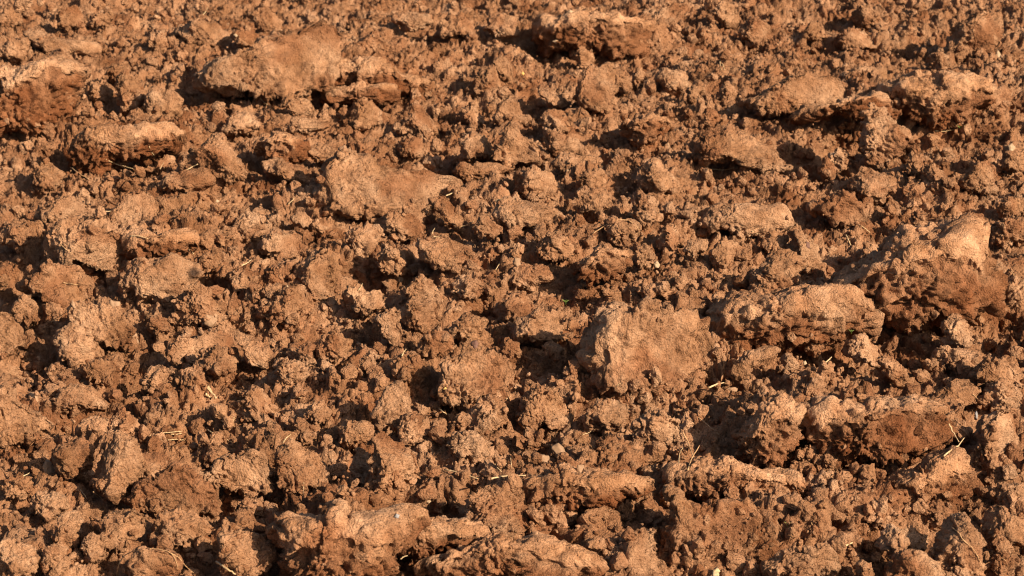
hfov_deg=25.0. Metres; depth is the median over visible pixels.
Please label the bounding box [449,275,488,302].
soil clod
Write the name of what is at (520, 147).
soil clod
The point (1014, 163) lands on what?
soil clod
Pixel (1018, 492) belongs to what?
soil clod
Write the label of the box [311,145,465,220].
soil clod
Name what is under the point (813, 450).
soil clod
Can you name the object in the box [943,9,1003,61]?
soil clod
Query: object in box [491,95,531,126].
soil clod
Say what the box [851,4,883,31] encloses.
soil clod
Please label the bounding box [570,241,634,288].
soil clod
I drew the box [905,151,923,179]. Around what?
soil clod
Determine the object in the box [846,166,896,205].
soil clod
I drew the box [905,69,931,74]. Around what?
soil clod
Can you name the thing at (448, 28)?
soil clod
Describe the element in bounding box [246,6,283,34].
soil clod
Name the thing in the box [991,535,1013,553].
soil clod
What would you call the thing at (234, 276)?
soil clod
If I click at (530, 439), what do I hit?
soil clod
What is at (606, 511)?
soil clod
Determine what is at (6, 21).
soil clod
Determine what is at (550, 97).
soil clod
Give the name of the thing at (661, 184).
soil clod
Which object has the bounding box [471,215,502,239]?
soil clod
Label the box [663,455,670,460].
soil clod
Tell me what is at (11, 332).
soil clod
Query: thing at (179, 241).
soil clod
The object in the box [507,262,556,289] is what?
soil clod
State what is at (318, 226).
soil clod
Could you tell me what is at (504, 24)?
soil clod
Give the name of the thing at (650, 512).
soil clod
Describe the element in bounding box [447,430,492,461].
soil clod
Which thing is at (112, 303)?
stone
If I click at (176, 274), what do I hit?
soil clod
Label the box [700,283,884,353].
soil clod
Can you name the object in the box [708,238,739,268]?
soil clod
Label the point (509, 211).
soil clod
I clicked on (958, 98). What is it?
soil clod
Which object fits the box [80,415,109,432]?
soil clod
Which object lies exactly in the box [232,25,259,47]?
soil clod
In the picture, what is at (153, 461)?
soil clod
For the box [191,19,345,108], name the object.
soil clod
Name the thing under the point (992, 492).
soil clod
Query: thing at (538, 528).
soil clod
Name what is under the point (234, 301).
soil clod
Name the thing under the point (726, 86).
soil clod
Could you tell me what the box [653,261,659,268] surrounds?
stone
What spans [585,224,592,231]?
soil clod
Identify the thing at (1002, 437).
soil clod
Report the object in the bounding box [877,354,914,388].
soil clod
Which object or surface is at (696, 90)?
soil clod
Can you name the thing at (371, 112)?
soil clod
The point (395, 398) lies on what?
soil clod
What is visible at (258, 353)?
soil clod
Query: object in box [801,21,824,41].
soil clod
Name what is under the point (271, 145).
soil clod
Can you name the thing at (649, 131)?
soil clod
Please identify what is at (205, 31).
soil clod
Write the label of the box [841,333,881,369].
soil clod
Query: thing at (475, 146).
soil clod
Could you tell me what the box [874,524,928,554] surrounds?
soil clod
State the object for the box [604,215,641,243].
soil clod
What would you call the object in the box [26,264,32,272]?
soil clod
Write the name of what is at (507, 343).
soil clod
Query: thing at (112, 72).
soil clod
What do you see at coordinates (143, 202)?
soil clod
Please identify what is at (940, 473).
soil clod
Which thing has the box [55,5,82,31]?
soil clod
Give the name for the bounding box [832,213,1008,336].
soil clod
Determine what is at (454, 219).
soil clod
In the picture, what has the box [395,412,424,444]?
soil clod
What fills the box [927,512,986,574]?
soil clod
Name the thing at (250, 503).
soil clod
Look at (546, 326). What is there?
soil clod
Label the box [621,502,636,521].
soil clod
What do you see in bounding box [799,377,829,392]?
soil clod
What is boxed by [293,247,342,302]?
soil clod
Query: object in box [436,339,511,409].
soil clod
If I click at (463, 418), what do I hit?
soil clod
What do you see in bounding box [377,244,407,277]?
soil clod
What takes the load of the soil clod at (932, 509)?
on the ground
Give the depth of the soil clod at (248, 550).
3.45 m
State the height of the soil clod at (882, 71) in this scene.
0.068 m
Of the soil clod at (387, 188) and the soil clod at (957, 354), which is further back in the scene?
the soil clod at (387, 188)
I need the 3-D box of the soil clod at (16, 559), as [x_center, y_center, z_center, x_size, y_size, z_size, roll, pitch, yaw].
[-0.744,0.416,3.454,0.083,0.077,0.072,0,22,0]
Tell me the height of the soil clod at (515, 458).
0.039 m
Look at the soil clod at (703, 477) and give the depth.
3.72 m
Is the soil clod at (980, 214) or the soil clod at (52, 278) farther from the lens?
the soil clod at (980, 214)
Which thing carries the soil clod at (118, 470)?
on the ground
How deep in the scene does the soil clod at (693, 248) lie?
4.72 m
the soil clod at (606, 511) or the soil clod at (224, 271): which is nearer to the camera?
the soil clod at (606, 511)
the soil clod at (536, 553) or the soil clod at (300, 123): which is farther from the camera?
the soil clod at (300, 123)
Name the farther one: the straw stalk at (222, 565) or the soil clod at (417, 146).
the soil clod at (417, 146)
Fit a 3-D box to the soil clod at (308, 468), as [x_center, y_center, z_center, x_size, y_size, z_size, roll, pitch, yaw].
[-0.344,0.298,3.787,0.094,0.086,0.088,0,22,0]
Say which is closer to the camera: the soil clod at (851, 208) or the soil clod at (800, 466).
the soil clod at (800, 466)
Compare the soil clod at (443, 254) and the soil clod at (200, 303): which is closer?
the soil clod at (200, 303)
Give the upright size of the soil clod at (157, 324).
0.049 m
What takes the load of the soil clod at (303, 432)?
on the ground
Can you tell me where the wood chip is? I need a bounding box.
[711,567,719,575]
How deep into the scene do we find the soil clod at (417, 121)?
5.57 m
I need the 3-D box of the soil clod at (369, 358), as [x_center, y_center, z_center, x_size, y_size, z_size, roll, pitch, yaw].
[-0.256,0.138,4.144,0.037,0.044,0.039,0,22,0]
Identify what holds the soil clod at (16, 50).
on the ground
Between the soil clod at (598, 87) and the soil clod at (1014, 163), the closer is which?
the soil clod at (1014, 163)
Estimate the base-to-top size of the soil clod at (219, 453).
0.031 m
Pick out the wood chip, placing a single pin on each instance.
(716, 570)
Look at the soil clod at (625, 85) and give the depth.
5.86 m
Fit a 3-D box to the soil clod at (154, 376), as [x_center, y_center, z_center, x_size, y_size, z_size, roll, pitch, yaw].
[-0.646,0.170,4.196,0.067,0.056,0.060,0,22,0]
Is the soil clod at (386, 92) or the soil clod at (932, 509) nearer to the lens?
the soil clod at (932, 509)
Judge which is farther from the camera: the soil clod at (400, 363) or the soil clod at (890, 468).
the soil clod at (400, 363)
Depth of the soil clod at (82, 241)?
4.63 m
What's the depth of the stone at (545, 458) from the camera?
3.80 m
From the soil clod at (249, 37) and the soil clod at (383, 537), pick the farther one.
the soil clod at (249, 37)
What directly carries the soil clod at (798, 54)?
on the ground
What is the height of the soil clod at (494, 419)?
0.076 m
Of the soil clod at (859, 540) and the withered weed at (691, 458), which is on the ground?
the soil clod at (859, 540)
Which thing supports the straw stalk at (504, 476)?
on the ground
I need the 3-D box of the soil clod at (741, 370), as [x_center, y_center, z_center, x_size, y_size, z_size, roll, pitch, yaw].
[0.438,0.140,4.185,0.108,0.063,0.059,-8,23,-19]
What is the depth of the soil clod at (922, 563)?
3.48 m
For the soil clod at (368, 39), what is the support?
on the ground
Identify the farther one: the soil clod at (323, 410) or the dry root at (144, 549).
the soil clod at (323, 410)
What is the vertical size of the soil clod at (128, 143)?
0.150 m
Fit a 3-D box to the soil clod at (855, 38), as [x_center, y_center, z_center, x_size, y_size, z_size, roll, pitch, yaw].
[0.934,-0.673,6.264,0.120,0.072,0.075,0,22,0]
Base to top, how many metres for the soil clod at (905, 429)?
0.151 m
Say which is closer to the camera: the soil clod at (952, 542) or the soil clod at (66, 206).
the soil clod at (952, 542)
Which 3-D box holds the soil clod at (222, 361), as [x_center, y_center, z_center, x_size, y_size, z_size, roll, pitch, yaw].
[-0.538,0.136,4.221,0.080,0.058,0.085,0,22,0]
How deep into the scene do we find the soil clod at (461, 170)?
5.23 m
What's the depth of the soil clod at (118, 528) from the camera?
3.53 m
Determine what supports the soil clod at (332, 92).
on the soil clod at (386, 92)
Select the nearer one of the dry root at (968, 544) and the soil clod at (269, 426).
the dry root at (968, 544)
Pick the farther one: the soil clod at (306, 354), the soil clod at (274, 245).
the soil clod at (274, 245)
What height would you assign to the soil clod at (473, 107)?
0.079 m
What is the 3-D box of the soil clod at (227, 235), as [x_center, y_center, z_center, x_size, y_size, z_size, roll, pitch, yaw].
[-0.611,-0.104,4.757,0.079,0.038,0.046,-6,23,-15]
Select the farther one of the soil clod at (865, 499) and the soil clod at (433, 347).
the soil clod at (433, 347)
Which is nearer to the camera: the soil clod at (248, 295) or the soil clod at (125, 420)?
the soil clod at (125, 420)
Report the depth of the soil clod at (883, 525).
3.67 m
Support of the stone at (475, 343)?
on the soil clod at (481, 371)
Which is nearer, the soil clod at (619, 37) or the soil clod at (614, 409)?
the soil clod at (614, 409)
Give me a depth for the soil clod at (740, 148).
5.19 m
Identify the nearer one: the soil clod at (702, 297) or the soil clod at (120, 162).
the soil clod at (702, 297)
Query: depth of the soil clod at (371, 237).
4.78 m
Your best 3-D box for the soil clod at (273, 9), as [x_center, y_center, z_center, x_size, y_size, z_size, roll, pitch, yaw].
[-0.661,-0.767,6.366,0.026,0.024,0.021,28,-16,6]
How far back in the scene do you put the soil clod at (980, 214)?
4.90 m
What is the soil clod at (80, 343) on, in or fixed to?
on the ground
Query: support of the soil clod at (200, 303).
on the ground
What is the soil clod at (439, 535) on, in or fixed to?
on the ground
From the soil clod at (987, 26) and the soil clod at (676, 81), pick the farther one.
the soil clod at (987, 26)
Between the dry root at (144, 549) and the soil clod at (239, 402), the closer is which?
the dry root at (144, 549)
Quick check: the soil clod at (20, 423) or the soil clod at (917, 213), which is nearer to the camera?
the soil clod at (20, 423)
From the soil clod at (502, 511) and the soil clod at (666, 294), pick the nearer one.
the soil clod at (502, 511)
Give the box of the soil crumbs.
[0,0,1023,575]
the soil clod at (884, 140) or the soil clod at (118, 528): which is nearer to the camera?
the soil clod at (118, 528)
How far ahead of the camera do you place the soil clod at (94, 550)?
3.49 m
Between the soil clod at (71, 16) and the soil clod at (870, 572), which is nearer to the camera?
the soil clod at (870, 572)
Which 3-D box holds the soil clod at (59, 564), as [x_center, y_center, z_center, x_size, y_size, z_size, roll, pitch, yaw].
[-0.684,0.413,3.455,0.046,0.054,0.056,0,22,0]
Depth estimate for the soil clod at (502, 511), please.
3.60 m
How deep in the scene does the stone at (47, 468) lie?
3.77 m
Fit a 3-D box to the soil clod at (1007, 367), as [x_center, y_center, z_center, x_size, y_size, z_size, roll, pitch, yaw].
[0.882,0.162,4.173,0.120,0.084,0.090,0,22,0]
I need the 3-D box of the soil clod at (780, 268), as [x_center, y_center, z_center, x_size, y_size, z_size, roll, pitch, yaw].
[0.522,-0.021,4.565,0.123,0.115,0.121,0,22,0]
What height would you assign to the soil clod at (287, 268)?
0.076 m
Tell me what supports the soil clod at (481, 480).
on the ground
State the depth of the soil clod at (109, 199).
5.01 m
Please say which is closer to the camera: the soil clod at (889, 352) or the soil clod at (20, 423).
the soil clod at (20, 423)
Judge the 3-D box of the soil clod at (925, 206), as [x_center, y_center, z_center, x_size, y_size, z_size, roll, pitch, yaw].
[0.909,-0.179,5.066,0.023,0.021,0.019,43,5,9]
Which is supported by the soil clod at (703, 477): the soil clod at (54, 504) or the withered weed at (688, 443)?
the withered weed at (688, 443)
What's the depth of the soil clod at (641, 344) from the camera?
4.14 m
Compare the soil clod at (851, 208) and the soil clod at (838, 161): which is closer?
the soil clod at (851, 208)
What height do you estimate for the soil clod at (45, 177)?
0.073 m
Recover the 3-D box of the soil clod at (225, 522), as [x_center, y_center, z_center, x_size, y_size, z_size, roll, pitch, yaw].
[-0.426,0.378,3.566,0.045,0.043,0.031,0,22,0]
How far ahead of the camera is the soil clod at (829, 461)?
3.81 m
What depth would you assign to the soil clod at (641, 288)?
4.53 m
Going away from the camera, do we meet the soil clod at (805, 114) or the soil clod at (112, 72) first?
the soil clod at (805, 114)
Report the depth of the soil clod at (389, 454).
3.72 m
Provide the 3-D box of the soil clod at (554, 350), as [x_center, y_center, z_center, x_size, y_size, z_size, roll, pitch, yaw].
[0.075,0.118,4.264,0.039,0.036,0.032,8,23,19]
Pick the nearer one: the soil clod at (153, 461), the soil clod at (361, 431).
the soil clod at (153, 461)
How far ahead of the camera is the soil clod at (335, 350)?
4.20 m
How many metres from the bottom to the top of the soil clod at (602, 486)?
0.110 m
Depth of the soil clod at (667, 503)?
3.75 m
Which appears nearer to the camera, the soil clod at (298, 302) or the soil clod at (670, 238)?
the soil clod at (298, 302)
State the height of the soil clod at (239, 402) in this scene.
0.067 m
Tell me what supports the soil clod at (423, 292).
on the ground
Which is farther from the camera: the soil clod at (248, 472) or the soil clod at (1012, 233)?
the soil clod at (1012, 233)
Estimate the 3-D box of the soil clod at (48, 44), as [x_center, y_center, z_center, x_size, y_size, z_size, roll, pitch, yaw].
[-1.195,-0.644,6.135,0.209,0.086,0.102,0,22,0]
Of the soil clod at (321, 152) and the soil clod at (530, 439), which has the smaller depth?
the soil clod at (530, 439)
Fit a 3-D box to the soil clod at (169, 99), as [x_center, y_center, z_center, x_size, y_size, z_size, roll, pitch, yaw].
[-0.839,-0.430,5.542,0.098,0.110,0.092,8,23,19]
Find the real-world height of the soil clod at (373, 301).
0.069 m
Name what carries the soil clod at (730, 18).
on the ground
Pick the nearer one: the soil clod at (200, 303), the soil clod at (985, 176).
the soil clod at (200, 303)
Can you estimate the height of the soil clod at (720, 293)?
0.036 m
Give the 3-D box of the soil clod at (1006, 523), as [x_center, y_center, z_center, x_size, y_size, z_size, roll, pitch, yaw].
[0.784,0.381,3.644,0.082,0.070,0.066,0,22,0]
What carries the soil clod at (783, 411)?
on the ground
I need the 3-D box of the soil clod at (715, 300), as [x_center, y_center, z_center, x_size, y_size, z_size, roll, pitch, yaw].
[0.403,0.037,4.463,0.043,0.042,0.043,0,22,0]
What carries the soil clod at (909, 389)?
on the ground
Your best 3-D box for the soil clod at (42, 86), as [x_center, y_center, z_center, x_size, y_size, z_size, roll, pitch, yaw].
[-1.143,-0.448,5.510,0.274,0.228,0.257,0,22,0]
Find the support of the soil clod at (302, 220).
on the ground
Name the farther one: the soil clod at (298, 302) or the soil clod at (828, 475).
the soil clod at (298, 302)
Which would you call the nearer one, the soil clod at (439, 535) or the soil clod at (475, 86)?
the soil clod at (439, 535)
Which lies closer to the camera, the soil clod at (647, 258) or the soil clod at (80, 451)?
the soil clod at (80, 451)
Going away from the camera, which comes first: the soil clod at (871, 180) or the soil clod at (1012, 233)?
the soil clod at (1012, 233)
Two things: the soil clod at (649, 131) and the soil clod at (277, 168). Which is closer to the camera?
the soil clod at (277, 168)
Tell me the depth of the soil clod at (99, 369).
4.22 m
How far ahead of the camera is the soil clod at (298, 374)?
4.14 m
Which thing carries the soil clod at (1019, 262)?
on the ground
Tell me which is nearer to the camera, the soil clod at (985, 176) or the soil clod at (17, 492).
the soil clod at (17, 492)
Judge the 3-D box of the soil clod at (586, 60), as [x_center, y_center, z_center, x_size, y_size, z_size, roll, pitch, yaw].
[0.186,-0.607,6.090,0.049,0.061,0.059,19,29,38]
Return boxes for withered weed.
[682,431,692,455]
[687,445,699,470]
[943,437,964,456]
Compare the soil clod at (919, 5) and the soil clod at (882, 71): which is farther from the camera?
the soil clod at (919, 5)
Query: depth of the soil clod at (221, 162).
5.12 m
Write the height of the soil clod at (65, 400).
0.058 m
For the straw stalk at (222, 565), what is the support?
on the ground
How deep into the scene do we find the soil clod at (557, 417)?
4.02 m
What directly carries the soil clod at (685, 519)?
on the ground
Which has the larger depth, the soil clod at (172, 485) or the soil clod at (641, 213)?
the soil clod at (641, 213)
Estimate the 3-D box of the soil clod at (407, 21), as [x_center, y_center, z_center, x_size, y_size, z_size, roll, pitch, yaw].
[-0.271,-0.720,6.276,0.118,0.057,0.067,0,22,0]
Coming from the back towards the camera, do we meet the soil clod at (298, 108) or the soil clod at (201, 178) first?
the soil clod at (298, 108)
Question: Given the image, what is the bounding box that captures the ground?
[0,0,1023,575]
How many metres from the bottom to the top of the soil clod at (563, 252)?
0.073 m
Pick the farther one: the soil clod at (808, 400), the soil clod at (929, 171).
the soil clod at (929, 171)
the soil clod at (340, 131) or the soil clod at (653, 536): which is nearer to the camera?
the soil clod at (653, 536)
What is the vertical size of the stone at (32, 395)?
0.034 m
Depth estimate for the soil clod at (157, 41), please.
6.15 m
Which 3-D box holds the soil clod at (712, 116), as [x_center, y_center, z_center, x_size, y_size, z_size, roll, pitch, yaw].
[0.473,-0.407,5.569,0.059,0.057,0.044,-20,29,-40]
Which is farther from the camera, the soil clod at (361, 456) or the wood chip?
the soil clod at (361, 456)
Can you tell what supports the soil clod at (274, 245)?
on the ground
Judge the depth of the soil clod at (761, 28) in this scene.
6.32 m
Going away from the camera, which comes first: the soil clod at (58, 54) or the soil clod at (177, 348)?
the soil clod at (177, 348)
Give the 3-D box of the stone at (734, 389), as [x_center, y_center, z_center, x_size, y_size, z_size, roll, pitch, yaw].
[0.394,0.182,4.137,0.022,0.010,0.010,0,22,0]
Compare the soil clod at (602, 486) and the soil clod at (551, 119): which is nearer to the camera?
the soil clod at (602, 486)
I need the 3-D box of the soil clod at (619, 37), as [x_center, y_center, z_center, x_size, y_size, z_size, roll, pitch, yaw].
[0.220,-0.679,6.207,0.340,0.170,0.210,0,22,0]
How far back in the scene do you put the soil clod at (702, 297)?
4.52 m
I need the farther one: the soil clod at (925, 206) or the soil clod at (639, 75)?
the soil clod at (639, 75)
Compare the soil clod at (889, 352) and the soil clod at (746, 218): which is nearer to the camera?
the soil clod at (889, 352)
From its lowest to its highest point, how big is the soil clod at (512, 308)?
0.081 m
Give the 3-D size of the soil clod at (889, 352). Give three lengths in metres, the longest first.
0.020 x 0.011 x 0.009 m
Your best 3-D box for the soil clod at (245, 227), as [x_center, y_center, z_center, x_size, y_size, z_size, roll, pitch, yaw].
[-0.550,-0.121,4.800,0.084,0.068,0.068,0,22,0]
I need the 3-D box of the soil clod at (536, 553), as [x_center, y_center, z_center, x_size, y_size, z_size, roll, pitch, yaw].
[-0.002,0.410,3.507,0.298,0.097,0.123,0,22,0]
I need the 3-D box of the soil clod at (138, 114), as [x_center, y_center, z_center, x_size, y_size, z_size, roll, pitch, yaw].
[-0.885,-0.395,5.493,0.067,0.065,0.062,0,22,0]
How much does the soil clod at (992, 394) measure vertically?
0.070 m
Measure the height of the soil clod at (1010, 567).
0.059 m
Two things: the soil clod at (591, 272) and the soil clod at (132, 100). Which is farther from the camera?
the soil clod at (132, 100)
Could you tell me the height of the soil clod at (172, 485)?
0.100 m
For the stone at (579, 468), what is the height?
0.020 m
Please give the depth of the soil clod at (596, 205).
4.89 m
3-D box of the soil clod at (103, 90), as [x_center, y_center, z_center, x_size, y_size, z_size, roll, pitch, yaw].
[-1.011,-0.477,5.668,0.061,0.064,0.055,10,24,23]
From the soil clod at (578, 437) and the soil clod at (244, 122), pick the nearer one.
the soil clod at (578, 437)
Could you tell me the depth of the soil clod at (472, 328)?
4.31 m
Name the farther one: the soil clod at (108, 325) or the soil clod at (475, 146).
the soil clod at (475, 146)
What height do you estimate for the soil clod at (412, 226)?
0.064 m
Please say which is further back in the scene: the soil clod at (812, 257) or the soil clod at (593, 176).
the soil clod at (593, 176)
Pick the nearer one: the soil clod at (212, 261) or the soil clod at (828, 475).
the soil clod at (828, 475)
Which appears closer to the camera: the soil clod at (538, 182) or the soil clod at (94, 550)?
the soil clod at (94, 550)
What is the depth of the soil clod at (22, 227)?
4.75 m
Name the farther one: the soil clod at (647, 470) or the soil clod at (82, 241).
the soil clod at (82, 241)
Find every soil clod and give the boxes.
[0,5,22,27]
[0,37,30,62]
[0,56,91,137]
[0,218,44,253]
[0,311,24,356]
[0,381,54,447]
[0,537,41,575]
[1,478,33,501]
[8,294,40,324]
[15,261,95,313]
[23,27,101,54]
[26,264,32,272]
[30,490,69,522]
[31,162,38,168]
[32,162,65,193]
[33,195,92,223]
[39,541,70,575]
[41,215,127,272]
[47,46,92,87]
[49,383,108,413]
[51,322,104,367]
[51,437,94,477]
[52,510,83,551]
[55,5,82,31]
[63,120,187,176]
[66,300,136,351]
[79,532,107,562]
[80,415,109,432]
[82,357,122,387]
[88,8,114,27]
[88,81,113,104]
[89,429,144,504]
[99,508,148,551]
[101,63,126,84]
[105,188,158,224]
[105,197,113,204]
[110,407,139,435]
[115,72,147,116]
[115,159,127,169]
[116,252,203,308]
[118,227,201,261]
[121,545,183,575]
[122,461,220,518]
[125,108,148,120]
[139,365,175,395]
[139,451,171,479]
[143,85,183,118]
[145,311,171,336]
[147,29,167,52]
[151,506,217,546]
[156,191,217,214]
[157,166,215,192]
[164,333,198,365]
[168,284,227,327]
[174,18,232,47]
[178,132,247,184]
[178,364,206,390]
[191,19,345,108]
[194,247,221,270]
[195,344,240,377]
[199,229,234,242]
[199,448,274,498]
[203,449,225,467]
[209,431,228,447]
[216,528,277,575]
[218,109,260,136]
[218,265,235,280]
[221,517,240,530]
[226,291,240,317]
[226,387,271,422]
[228,267,258,292]
[230,211,266,242]
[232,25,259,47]
[234,334,273,369]
[235,496,264,518]
[244,287,264,303]
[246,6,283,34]
[253,131,311,163]
[257,228,307,260]
[257,284,307,329]
[260,157,314,184]
[264,258,299,283]
[265,421,284,431]
[265,498,431,575]
[269,6,276,12]
[274,356,309,383]
[274,438,330,497]
[278,93,312,115]
[281,116,330,134]
[290,211,313,229]
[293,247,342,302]
[295,342,317,366]
[295,417,315,445]
[308,142,336,163]
[309,400,332,423]
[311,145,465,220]
[311,218,328,233]
[314,330,352,364]
[319,80,402,104]
[330,90,337,96]
[334,55,430,96]
[336,128,343,135]
[338,419,374,449]
[341,97,382,131]
[341,283,385,317]
[345,221,387,259]
[348,447,370,485]
[353,30,390,55]
[359,350,378,375]
[367,430,420,492]
[370,380,411,430]
[373,307,402,346]
[374,210,425,241]
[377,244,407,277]
[389,351,431,385]
[391,12,433,32]
[391,103,438,136]
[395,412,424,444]
[397,136,425,160]
[398,298,443,333]
[398,515,490,564]
[400,273,440,304]
[412,531,609,575]
[415,234,471,272]
[415,329,453,358]
[425,418,447,436]
[428,196,463,230]
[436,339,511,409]
[436,467,449,479]
[437,16,480,38]
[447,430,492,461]
[448,312,488,341]
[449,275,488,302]
[449,411,471,431]
[452,161,514,182]
[456,99,483,128]
[458,130,492,164]
[464,483,527,538]
[465,64,500,96]
[467,393,508,440]
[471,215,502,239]
[473,475,486,491]
[482,11,519,40]
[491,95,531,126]
[491,121,542,167]
[491,196,558,230]
[492,55,513,82]
[494,290,534,323]
[499,337,521,360]
[506,454,522,472]
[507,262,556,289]
[510,307,563,347]
[512,164,564,200]
[515,386,573,431]
[519,462,655,511]
[522,427,541,450]
[526,523,547,534]
[531,5,655,60]
[534,229,575,262]
[537,87,567,107]
[538,108,572,135]
[542,129,584,156]
[542,340,563,361]
[551,151,602,172]
[570,46,594,69]
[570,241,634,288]
[572,61,618,113]
[572,430,588,445]
[573,187,611,222]
[575,296,714,405]
[576,168,606,188]
[579,398,628,435]
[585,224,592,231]
[594,434,631,456]
[595,505,621,530]
[602,525,658,560]
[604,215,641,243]
[617,70,631,94]
[619,112,674,149]
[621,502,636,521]
[630,408,680,447]
[632,67,648,88]
[632,193,663,229]
[635,243,656,269]
[635,495,668,526]
[636,157,686,194]
[637,278,657,296]
[639,463,658,475]
[654,67,691,95]
[655,223,683,252]
[658,281,674,298]
[659,484,784,567]
[659,497,669,506]
[661,455,807,502]
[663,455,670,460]
[682,238,708,260]
[685,80,705,103]
[685,125,793,174]
[696,108,720,128]
[696,202,797,240]
[699,295,708,301]
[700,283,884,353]
[706,0,739,29]
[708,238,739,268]
[709,296,723,308]
[711,290,723,297]
[716,81,737,103]
[726,346,780,384]
[731,390,806,468]
[737,16,772,45]
[738,71,845,118]
[745,248,806,290]
[760,232,787,252]
[760,541,841,575]
[784,90,901,125]
[786,230,822,272]
[791,460,813,477]
[793,47,804,65]
[793,444,818,463]
[798,393,970,469]
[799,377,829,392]
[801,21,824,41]
[803,469,836,495]
[804,342,827,357]
[804,397,811,402]
[806,189,873,229]
[817,156,836,179]
[817,363,834,382]
[818,446,842,472]
[827,147,848,172]
[828,485,874,523]
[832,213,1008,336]
[833,27,876,51]
[838,65,886,80]
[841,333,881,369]
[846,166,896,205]
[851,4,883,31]
[852,241,878,261]
[855,535,863,547]
[855,561,873,575]
[858,102,920,172]
[868,333,880,342]
[871,504,894,529]
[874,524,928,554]
[875,69,996,131]
[875,161,883,169]
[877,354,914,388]
[881,548,945,575]
[883,458,908,476]
[884,445,984,511]
[887,349,893,356]
[900,383,920,396]
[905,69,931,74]
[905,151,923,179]
[910,209,929,225]
[912,0,925,13]
[920,162,946,190]
[920,202,930,209]
[923,499,959,530]
[926,48,949,71]
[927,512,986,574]
[930,345,982,372]
[933,378,981,406]
[938,313,974,348]
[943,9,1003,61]
[958,159,999,195]
[965,406,1021,484]
[967,355,1023,390]
[971,212,995,234]
[976,378,1021,412]
[980,504,1023,547]
[988,551,1021,575]
[989,488,996,500]
[990,216,1023,247]
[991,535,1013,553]
[994,481,1023,515]
[996,196,1023,217]
[999,140,1023,172]
[1001,257,1023,276]
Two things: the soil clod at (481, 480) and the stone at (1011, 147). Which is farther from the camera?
the stone at (1011, 147)
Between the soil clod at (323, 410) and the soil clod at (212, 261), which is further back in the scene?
the soil clod at (212, 261)
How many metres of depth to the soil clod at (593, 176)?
5.01 m
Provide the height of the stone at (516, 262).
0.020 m
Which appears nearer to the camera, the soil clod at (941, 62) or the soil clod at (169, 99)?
the soil clod at (169, 99)
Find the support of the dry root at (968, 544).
on the soil clod at (952, 542)
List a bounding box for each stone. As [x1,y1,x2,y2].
[29,392,39,405]
[42,460,55,474]
[109,299,120,307]
[203,314,217,327]
[471,340,478,348]
[513,257,520,266]
[541,454,549,462]
[551,443,565,455]
[576,465,584,472]
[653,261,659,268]
[726,387,737,391]
[1007,143,1014,150]
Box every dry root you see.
[116,548,177,575]
[952,527,983,568]
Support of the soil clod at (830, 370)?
on the ground
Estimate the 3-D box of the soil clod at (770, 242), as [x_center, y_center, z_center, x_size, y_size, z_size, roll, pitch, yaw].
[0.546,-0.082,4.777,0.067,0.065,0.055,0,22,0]
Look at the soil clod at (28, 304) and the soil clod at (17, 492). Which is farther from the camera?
the soil clod at (28, 304)
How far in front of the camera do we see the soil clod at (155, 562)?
3.44 m
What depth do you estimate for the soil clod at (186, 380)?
4.17 m
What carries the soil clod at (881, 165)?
on the ground
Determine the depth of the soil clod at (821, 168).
5.20 m
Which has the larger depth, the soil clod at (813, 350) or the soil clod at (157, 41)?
the soil clod at (157, 41)
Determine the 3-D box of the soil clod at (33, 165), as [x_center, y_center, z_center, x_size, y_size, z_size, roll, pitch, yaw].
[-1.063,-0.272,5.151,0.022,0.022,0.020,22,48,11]
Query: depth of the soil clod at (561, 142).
5.28 m
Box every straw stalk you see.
[215,561,235,574]
[491,475,525,478]
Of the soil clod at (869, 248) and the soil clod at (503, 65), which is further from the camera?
the soil clod at (503, 65)
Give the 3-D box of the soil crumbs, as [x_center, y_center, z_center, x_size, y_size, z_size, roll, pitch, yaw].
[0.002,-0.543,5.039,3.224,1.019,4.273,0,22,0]
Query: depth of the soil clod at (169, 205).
4.87 m
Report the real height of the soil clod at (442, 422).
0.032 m
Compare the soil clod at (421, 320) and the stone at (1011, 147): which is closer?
the soil clod at (421, 320)
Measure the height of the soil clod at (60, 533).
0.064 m
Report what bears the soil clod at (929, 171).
on the ground
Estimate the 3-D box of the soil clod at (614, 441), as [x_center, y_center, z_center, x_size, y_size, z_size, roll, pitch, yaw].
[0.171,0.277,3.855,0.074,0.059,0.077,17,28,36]
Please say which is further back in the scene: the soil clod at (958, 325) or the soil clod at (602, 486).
the soil clod at (958, 325)
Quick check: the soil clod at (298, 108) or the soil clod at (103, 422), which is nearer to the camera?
the soil clod at (103, 422)
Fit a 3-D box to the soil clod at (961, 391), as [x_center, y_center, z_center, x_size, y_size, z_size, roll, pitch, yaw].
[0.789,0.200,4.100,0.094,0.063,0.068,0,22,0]
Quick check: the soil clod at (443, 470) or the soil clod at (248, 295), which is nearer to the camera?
the soil clod at (443, 470)
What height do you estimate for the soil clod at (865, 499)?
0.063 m
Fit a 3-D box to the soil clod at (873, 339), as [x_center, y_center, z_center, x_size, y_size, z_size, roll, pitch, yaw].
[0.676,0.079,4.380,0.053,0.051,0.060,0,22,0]
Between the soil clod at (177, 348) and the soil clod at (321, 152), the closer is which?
the soil clod at (177, 348)
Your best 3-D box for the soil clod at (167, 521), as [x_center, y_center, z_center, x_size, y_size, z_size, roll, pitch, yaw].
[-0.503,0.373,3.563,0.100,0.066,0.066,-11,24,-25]
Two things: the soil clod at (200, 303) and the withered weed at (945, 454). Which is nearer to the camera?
the withered weed at (945, 454)
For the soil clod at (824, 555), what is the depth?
3.52 m
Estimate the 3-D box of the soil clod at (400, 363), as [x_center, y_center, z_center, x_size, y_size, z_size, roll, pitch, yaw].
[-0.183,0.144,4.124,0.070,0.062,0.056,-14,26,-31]

